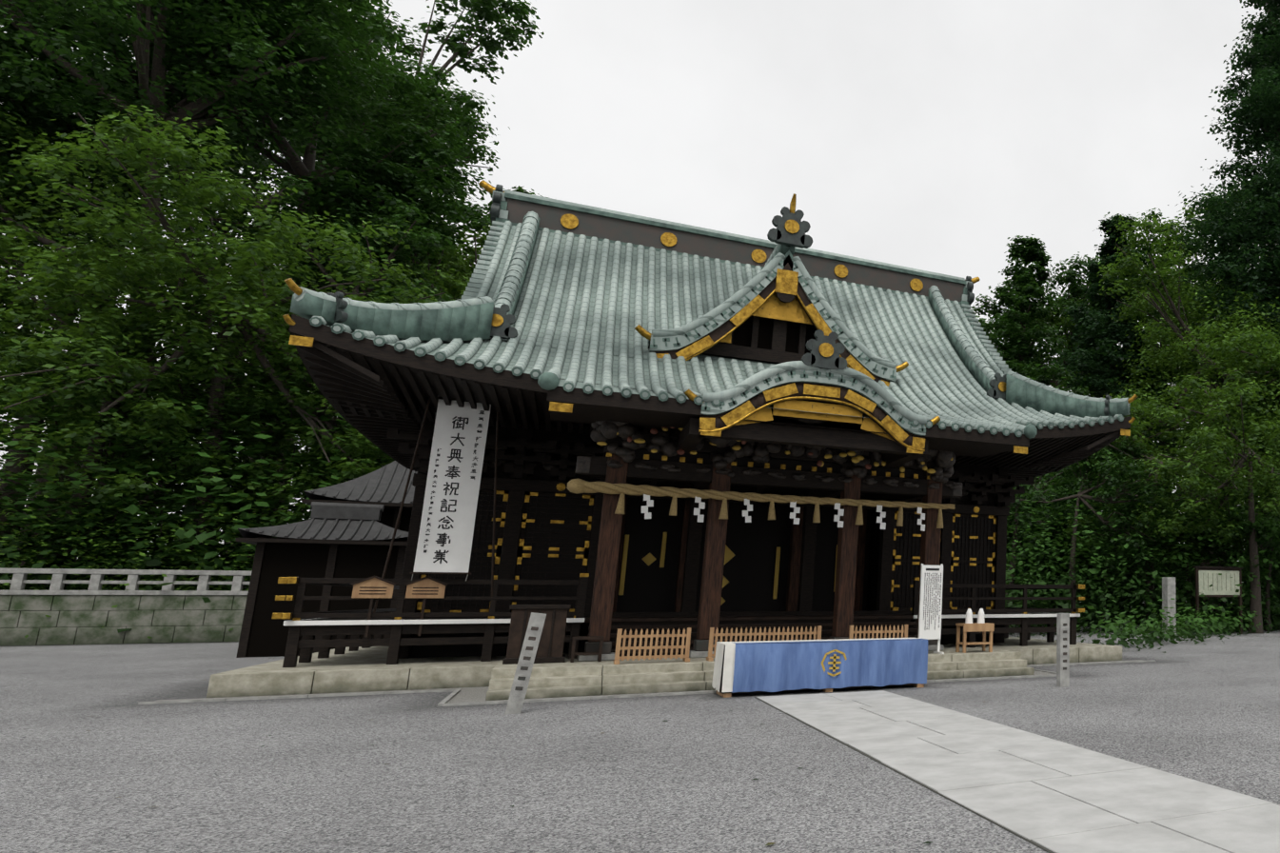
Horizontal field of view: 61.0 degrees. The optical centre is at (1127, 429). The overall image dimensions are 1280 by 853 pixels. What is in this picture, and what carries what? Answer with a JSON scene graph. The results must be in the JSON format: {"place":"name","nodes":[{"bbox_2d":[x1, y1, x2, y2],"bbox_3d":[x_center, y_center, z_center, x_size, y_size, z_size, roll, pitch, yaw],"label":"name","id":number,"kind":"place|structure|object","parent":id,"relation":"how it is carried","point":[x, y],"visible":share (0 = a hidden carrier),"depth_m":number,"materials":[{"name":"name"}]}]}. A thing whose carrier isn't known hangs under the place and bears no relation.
{"place":"outdoors","nodes":[
{"label":"outdoors","id":0,"kind":"place"},
{"bbox_2d":[0,0,1278,602],"label":"sky","id":1,"kind":"structure","parent":0,"point":[929,135],"materials":[{"name":"white"}]},
{"bbox_2d":[0,602,1279,852],"bbox_3d":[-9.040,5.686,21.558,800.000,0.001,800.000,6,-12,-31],"label":"ground","id":2,"kind":"structure","parent":0,"point":[388,774],"depth_m":9.17,"materials":[{"name":"grey gravel"}]},
{"bbox_2d":[0,110,173,414],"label":"tree","id":3,"kind":"object","parent":2,"relation":"on","point":[39,221],"depth_m":46.41,"materials":[{"name":"green plant"}]},
{"bbox_2d":[0,0,250,248],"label":"tree","id":4,"kind":"object","parent":2,"relation":"on","point":[57,73],"visible":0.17,"depth_m":43.75,"materials":[{"name":"green plant"}]},
{"bbox_2d":[0,567,251,646],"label":"stone wall","id":5,"kind":"structure","parent":2,"relation":"on","point":[167,614],"depth_m":32.84,"materials":[{"name":"grey stone"}]},
{"bbox_2d":[0,409,268,587],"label":"tree","id":6,"kind":"object","parent":2,"relation":"on","point":[117,514],"visible":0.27,"depth_m":36.62,"materials":[{"name":"green plant"}]},
{"bbox_2d":[0,94,301,575],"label":"tree","id":7,"kind":"object","parent":2,"relation":"on","point":[7,207],"visible":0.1,"depth_m":38.95,"materials":[{"name":"green plant"}]},
{"bbox_2d":[0,219,301,589],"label":"tree","id":8,"kind":"object","parent":2,"relation":"on","point":[8,241],"visible":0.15,"depth_m":38.22,"materials":[{"name":"green plant"}]},
{"bbox_2d":[0,421,347,638],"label":"shrubs","id":9,"kind":"object","parent":2,"relation":"on","point":[88,557],"visible":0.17,"depth_m":34.73,"materials":[{"name":"green plant"}]},
{"bbox_2d":[0,0,390,584],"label":"tree","id":10,"kind":"object","parent":2,"relation":"on","point":[173,86],"visible":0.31,"depth_m":44.96,"materials":[{"name":"green plant"}]},
{"bbox_2d":[0,200,399,632],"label":"understory","id":11,"kind":"object","parent":2,"relation":"on","point":[133,509],"visible":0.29,"depth_m":36.31,"materials":[{"name":"green plant"}]},
{"bbox_2d":[0,0,419,590],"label":"tree","id":12,"kind":"object","parent":2,"relation":"on","point":[152,95],"visible":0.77,"depth_m":42.58,"materials":[{"name":"green plant"}]},
{"bbox_2d":[0,98,446,589],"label":"tree","id":13,"kind":"object","parent":2,"relation":"on","point":[118,371],"visible":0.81,"depth_m":35.95,"materials":[{"name":"green plant"}]},
{"bbox_2d":[120,437,380,590],"bbox_3d":[-38.297,4.618,39.810,8.310,9.276,7.888,6,-12,-31],"label":"tree","id":14,"kind":"object","parent":2,"relation":"on","point":[250,470],"visible":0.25,"depth_m":38.01,"materials":[{"name":"green plant"}]},
{"bbox_2d":[175,320,387,492],"bbox_3d":[-36.887,1.832,41.337,9.899,15.297,10.525,6,-12,-31],"label":"tree","id":15,"kind":"object","parent":2,"relation":"on","point":[304,401],"visible":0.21,"depth_m":39.40,"materials":[{"name":"green plant"}]},
{"bbox_2d":[105,46,495,580],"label":"tree","id":16,"kind":"object","parent":2,"relation":"on","point":[322,153],"visible":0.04,"depth_m":68.34,"materials":[{"name":"green plant"}]},
{"bbox_2d":[126,0,510,589],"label":"tree","id":17,"kind":"object","parent":2,"relation":"on","point":[385,180],"visible":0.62,"depth_m":51.36,"materials":[{"name":"green plant"}]},
{"bbox_2d":[246,445,394,566],"bbox_3d":[-37.450,5.054,43.751,8.623,9.892,6.568,0,-11,0],"label":"tree","id":18,"kind":"object","parent":2,"relation":"on","point":[382,465],"depth_m":42.63,"materials":[{"name":"green plant"}]},
{"bbox_2d":[235,501,408,657],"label":"outbuilding","id":19,"kind":"structure","parent":2,"relation":"on","point":[334,540],"depth_m":26.26,"materials":[{"name":"black wood"}]},
{"bbox_2d":[209,153,455,484],"bbox_3d":[-40.408,-1.721,46.353,14.903,24.157,11.024,-7,-13,34],"label":"tree","id":20,"kind":"object","parent":2,"relation":"on","point":[432,240],"visible":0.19,"depth_m":46.84,"materials":[{"name":"green plant"}]},
{"bbox_2d":[301,460,417,531],"bbox_3d":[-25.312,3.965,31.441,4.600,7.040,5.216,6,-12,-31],"label":"roof","id":21,"kind":"structure","parent":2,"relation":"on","point":[384,485],"depth_m":30.01,"materials":[{"name":"black tile"}]},
{"bbox_2d":[258,197,491,452],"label":"tree","id":22,"kind":"object","parent":2,"relation":"on","point":[466,221],"depth_m":68.21,"materials":[{"name":"green plant"}]},
{"bbox_2d":[223,0,544,566],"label":"tree","id":23,"kind":"object","parent":2,"relation":"on","point":[462,50],"visible":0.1,"depth_m":79.21,"materials":[{"name":"green plant"}]},
{"bbox_2d":[334,220,491,301],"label":"tree","id":24,"kind":"object","parent":2,"relation":"on","point":[470,263],"depth_m":61.82,"materials":[{"name":"green plant"}]},
{"bbox_2d":[363,206,490,302],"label":"tree","id":25,"kind":"object","parent":2,"relation":"on","point":[459,285],"visible":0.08,"depth_m":52.73,"materials":[{"name":"green plant"}]},
{"bbox_2d":[457,185,548,299],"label":"tree","id":26,"kind":"object","parent":2,"relation":"on","point":[519,188],"depth_m":78.52,"materials":[{"name":"green plant"}]},
{"bbox_2d":[504,611,546,713],"bbox_3d":[-8.697,3.383,13.025,0.364,1.452,0.164,6,-12,-31],"label":"marker post","id":27,"kind":"object","parent":2,"relation":"on","point":[524,666],"visible":0.96,"depth_m":12.96,"materials":[{"name":"grey stone"}]},
{"bbox_2d":[137,659,1155,706],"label":"gutter kerb","id":28,"kind":"structure","parent":2,"relation":"on","point":[466,696],"depth_m":15.19,"materials":[{"name":"grey stone"}]},
{"bbox_2d":[25,636,1279,845],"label":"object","id":29,"kind":"object","parent":2,"relation":"on","point":[600,732],"visible":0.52,"depth_m":8.82,"materials":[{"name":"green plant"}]},
{"bbox_2d":[206,636,1122,700],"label":"stone platform","id":30,"kind":"structure","parent":2,"relation":"on","point":[361,669],"depth_m":16.20,"materials":[{"name":"beige stone"}]},
{"bbox_2d":[373,396,498,612],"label":"ropes","id":31,"kind":"object","parent":30,"relation":"on","point":[403,502],"visible":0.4,"depth_m":17.91,"materials":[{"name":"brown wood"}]},
{"bbox_2d":[502,604,571,664],"bbox_3d":[-11.059,3.818,16.903,0.950,1.050,0.880,6,-12,-31],"label":"wooden chest","id":32,"kind":"object","parent":30,"relation":"on","point":[550,646],"visible":0.88,"depth_m":16.59,"materials":[{"name":"brown wood"}]},
{"bbox_2d":[570,635,604,662],"bbox_3d":[-10.142,4.119,16.909,0.500,0.460,0.350,6,-12,-31],"label":"wooden stand","id":33,"kind":"object","parent":30,"relation":"on","point":[599,653],"visible":1,"depth_m":16.83,"materials":[{"name":"brown wood"}]},
{"bbox_2d":[613,627,691,664],"bbox_3d":[-8.794,4.003,16.724,1.230,0.620,0.440,6,-12,-31],"label":"picket fence","id":34,"kind":"object","parent":30,"relation":"on","point":[656,647],"visible":1,"depth_m":16.69,"materials":[{"name":"brown wood"}]},
{"bbox_2d":[271,572,1084,667],"bbox_3d":[-11.082,5.067,25.080,16.880,1.760,13.340,6,-12,-31],"label":"veranda","id":35,"kind":"object","parent":30,"relation":"on","point":[341,624],"visible":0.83,"depth_m":18.74,"materials":[{"name":"brown wood"}]},
{"bbox_2d":[351,575,447,636],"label":"wooden signs","id":36,"kind":"object","parent":35,"relation":"attached to","point":[372,587],"visible":1,"depth_m":17.28,"materials":[{"name":"brown wood"}]},
{"bbox_2d":[706,625,821,661],"bbox_3d":[-7.108,4.193,17.735,2.080,0.620,0.440,6,-12,-31],"label":"picket fence","id":37,"kind":"object","parent":30,"relation":"on","point":[726,634],"visible":0.56,"depth_m":17.63,"materials":[{"name":"brown wood"}]},
{"bbox_2d":[575,407,962,661],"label":"porch columns","id":38,"kind":"structure","parent":30,"relation":"on","point":[605,577],"depth_m":18.88,"materials":[{"name":"brown wood"}]},
{"bbox_2d":[484,399,1002,495],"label":"shrine carvings","id":39,"kind":"object","parent":38,"relation":"attached to","point":[740,440],"visible":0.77,"depth_m":18.35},
{"bbox_2d":[566,477,954,531],"bbox_3d":[-7.404,1.669,19.206,7.797,0.754,0.285,6,-12,-31],"label":"shimenawa rope","id":40,"kind":"object","parent":38,"relation":"attached to","point":[580,485],"visible":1,"depth_m":18.78,"materials":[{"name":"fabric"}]},
{"bbox_2d":[848,624,907,638],"bbox_3d":[-5.208,4.407,18.873,1.230,0.620,0.440,6,-12,-31],"label":"picket fence","id":41,"kind":"object","parent":30,"relation":"on","point":[873,631],"visible":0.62,"depth_m":18.88,"materials":[{"name":"brown wood"}]},
{"bbox_2d":[918,563,944,653],"bbox_3d":[-4.269,3.874,19.527,0.480,1.910,0.550,6,-12,-31],"label":"white notice board","id":42,"kind":"object","parent":30,"relation":"on","point":[930,602],"visible":1,"depth_m":19.50,"materials":[{"name":"white paint"}]},
{"bbox_2d":[955,608,994,652],"bbox_3d":[-3.403,4.471,20.101,0.720,0.950,0.500,6,-12,-31],"label":"offering stand","id":43,"kind":"object","parent":30,"relation":"on","point":[980,624],"visible":1,"depth_m":20.01,"materials":[{"name":"brown wood"}]},
{"bbox_2d":[711,637,927,697],"bbox_3d":[-5.444,4.237,16.192,3.553,0.864,1.028,6,-12,-31],"label":"offering box","id":44,"kind":"object","parent":2,"relation":"on","point":[826,665],"visible":1,"depth_m":15.74,"materials":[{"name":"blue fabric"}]},
{"bbox_2d":[975,315,1053,379],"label":"tree","id":45,"kind":"object","parent":2,"relation":"on","point":[981,319],"depth_m":94.16,"materials":[{"name":"green plant"}]},
{"bbox_2d":[969,234,1106,608],"bbox_3d":[-6.833,-0.288,62.866,16.257,27.434,16.070,6,-12,-31],"label":"tree","id":46,"kind":"object","parent":2,"relation":"on","point":[1025,286],"visible":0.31,"depth_m":62.84,"materials":[{"name":"green plant"}]},
{"bbox_2d":[1005,465,1094,627],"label":"tree","id":47,"kind":"object","parent":2,"relation":"on","point":[1060,506],"visible":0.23,"depth_m":51.46,"materials":[{"name":"green plant"}]},
{"bbox_2d":[1006,484,1119,605],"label":"tree","id":48,"kind":"object","parent":2,"relation":"on","point":[1091,566],"visible":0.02,"depth_m":60.11,"materials":[{"name":"green plant"}]},
{"bbox_2d":[1056,612,1069,687],"bbox_3d":[-1.206,4.149,16.934,0.202,1.372,0.164,6,-12,-31],"label":"marker post","id":49,"kind":"object","parent":2,"relation":"on","point":[1063,650],"visible":0.94,"depth_m":16.88,"materials":[{"name":"grey stone"}]},
{"bbox_2d":[984,254,1145,526],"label":"tree","id":50,"kind":"object","parent":2,"relation":"on","point":[1067,279],"visible":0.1,"depth_m":79.69,"materials":[{"name":"green plant"}]},
{"bbox_2d":[1028,294,1160,478],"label":"tree","id":51,"kind":"object","parent":2,"relation":"on","point":[1052,319],"visible":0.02,"depth_m":79.71,"materials":[{"name":"green plant"}]},
{"bbox_2d":[1006,435,1188,631],"bbox_3d":[-1.985,5.046,45.929,10.745,10.701,7.834,-1,-11,7],"label":"tree","id":52,"kind":"object","parent":2,"relation":"on","point":[1133,471],"visible":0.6,"depth_m":45.00,"materials":[{"name":"green plant"}]},
{"bbox_2d":[1033,498,1171,619],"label":"tree","id":53,"kind":"object","parent":2,"relation":"on","point":[1110,572],"visible":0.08,"depth_m":54.46,"materials":[{"name":"green plant"}]},
{"bbox_2d":[1030,211,1188,620],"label":"tree","id":54,"kind":"object","parent":2,"relation":"on","point":[1106,333],"visible":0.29,"depth_m":71.06,"materials":[{"name":"green plant"}]},
{"bbox_2d":[1050,315,1197,487],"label":"tree","id":55,"kind":"object","parent":2,"relation":"on","point":[1158,443],"depth_m":89.33,"materials":[{"name":"green plant"}]},
{"bbox_2d":[1002,344,1276,619],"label":"tree","id":56,"kind":"object","parent":2,"relation":"on","point":[1111,380],"depth_m":67.59,"materials":[{"name":"green plant"}]},
{"bbox_2d":[1004,452,1279,637],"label":"understory","id":57,"kind":"object","parent":2,"relation":"on","point":[1142,591],"visible":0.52,"depth_m":43.38,"materials":[{"name":"green plant"}]},
{"bbox_2d":[1004,363,1279,627],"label":"understory","id":58,"kind":"object","parent":2,"relation":"on","point":[1026,567],"visible":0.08,"depth_m":56.15,"materials":[{"name":"green plant"}]},
{"bbox_2d":[1048,207,1252,492],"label":"tree","id":59,"kind":"object","parent":2,"relation":"on","point":[1078,290],"visible":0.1,"depth_m":77.03,"materials":[{"name":"green plant"}]},
{"bbox_2d":[1054,388,1275,629],"bbox_3d":[1.831,4.075,48.231,11.823,13.443,11.372,-4,-11,20],"label":"tree","id":60,"kind":"object","parent":2,"relation":"on","point":[1157,451],"visible":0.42,"depth_m":47.81,"materials":[{"name":"green plant"}]},
{"bbox_2d":[1055,595,1279,652],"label":"shrubs","id":61,"kind":"object","parent":2,"relation":"on","point":[1185,633],"visible":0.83,"depth_m":33.14,"materials":[{"name":"green plant"}]},
{"bbox_2d":[1157,576,1181,638],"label":"stone pillar","id":62,"kind":"structure","parent":2,"relation":"on","point":[1168,588],"depth_m":37.36,"materials":[{"name":"grey stone"}]},
{"bbox_2d":[1083,478,1261,618],"bbox_3d":[3.103,6.589,47.394,9.142,8.224,7.974,6,-12,-31],"label":"tree","id":63,"kind":"object","parent":2,"relation":"on","point":[1177,538],"visible":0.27,"depth_m":46.49,"materials":[{"name":"green plant"}]},
{"bbox_2d":[1096,212,1279,623],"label":"tree","id":64,"kind":"object","parent":2,"relation":"on","point":[1128,264],"visible":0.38,"depth_m":57.49,"materials":[{"name":"green plant"}]},
{"bbox_2d":[1100,292,1279,621],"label":"tree","id":65,"kind":"object","parent":2,"relation":"on","point":[1272,413],"visible":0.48,"depth_m":54.42,"materials":[{"name":"green plant"}]},
{"bbox_2d":[1117,284,1278,614],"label":"tree","id":66,"kind":"object","parent":2,"relation":"on","point":[1145,382],"visible":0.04,"depth_m":69.45,"materials":[{"name":"green plant"}]},
{"bbox_2d":[1128,367,1279,632],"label":"tree","id":67,"kind":"object","parent":2,"relation":"on","point":[1247,456],"visible":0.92,"depth_m":43.22,"materials":[{"name":"green plant"}]},
{"bbox_2d":[1155,178,1278,511],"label":"tree","id":68,"kind":"object","parent":2,"relation":"on","point":[1189,216],"visible":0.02,"depth_m":85.39,"materials":[{"name":"green plant"}]},
{"bbox_2d":[1192,566,1243,633],"bbox_3d":[4.274,7.940,41.912,2.800,3.100,0.240,6,-12,-31],"label":"info board","id":69,"kind":"object","parent":2,"relation":"on","point":[1224,583],"visible":0.94,"depth_m":42.01,"materials":[{"name":"white wood"}]},
{"bbox_2d":[1167,280,1268,497],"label":"tree","id":70,"kind":"object","parent":2,"relation":"on","point":[1220,345],"depth_m":77.68,"materials":[{"name":"green plant"}]},
{"bbox_2d":[1159,296,1279,506],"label":"tree","id":71,"kind":"object","parent":2,"relation":"on","point":[1258,361],"visible":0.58,"depth_m":50.89,"materials":[{"name":"green plant"}]},
{"bbox_2d":[1165,0,1279,389],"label":"tree","id":72,"kind":"object","parent":2,"relation":"on","point":[1257,108],"visible":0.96,"depth_m":62.20,"materials":[{"name":"green plant"}]},
{"bbox_2d":[1170,161,1279,593],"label":"tree","id":73,"kind":"object","parent":2,"relation":"on","point":[1199,277],"visible":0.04,"depth_m":68.62,"materials":[{"name":"green plant"}]},
{"bbox_2d":[1186,499,1279,630],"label":"tree","id":74,"kind":"object","parent":2,"relation":"on","point":[1271,541],"visible":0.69,"depth_m":44.58,"materials":[{"name":"green plant"}]},
{"bbox_2d":[392,413,1009,658],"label":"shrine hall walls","id":75,"kind":"structure","parent":0,"point":[781,563],"depth_m":23.27,"materials":[{"name":"brown wood"}]},
{"bbox_2d":[415,483,996,611],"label":"shrine lattice doors","id":76,"kind":"structure","parent":75,"relation":"in","point":[555,536],"depth_m":20.69,"materials":[{"name":"black wood"}]},
{"bbox_2d":[288,220,1130,479],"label":"roof tiles","id":77,"kind":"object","parent":75,"relation":"on","point":[765,342],"depth_m":20.14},
{"bbox_2d":[288,334,1130,506],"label":"roof eaves","id":78,"kind":"object","parent":77,"relation":"attached to","point":[375,404],"visible":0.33,"depth_m":19.59,"materials":[{"name":"brown wood"}]},
{"bbox_2d":[409,395,491,580],"bbox_3d":[-13.169,0.982,17.546,1.174,3.892,1.485,6,-12,-31],"label":"hanging banner","id":79,"kind":"object","parent":78,"relation":"hanging from","point":[450,501],"visible":1,"depth_m":17.87,"materials":[{"name":"fabric"}]},
{"bbox_2d":[282,179,1137,451],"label":"shrine roof ornaments","id":80,"kind":"object","parent":77,"relation":"on","point":[484,317],"visible":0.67,"depth_m":22.30},
{"bbox_2d":[309,220,1123,438],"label":"shrine roof battens","id":81,"kind":"object","parent":77,"relation":"attached to","point":[978,412],"visible":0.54,"depth_m":22.75,"materials":[{"name":"teal metal"}]},
{"bbox_2d":[754,689,1279,852],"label":"approach path","id":82,"kind":"structure","parent":0,"point":[1049,795],"depth_m":7.85,"materials":[{"name":"beige stone"}]}
]}

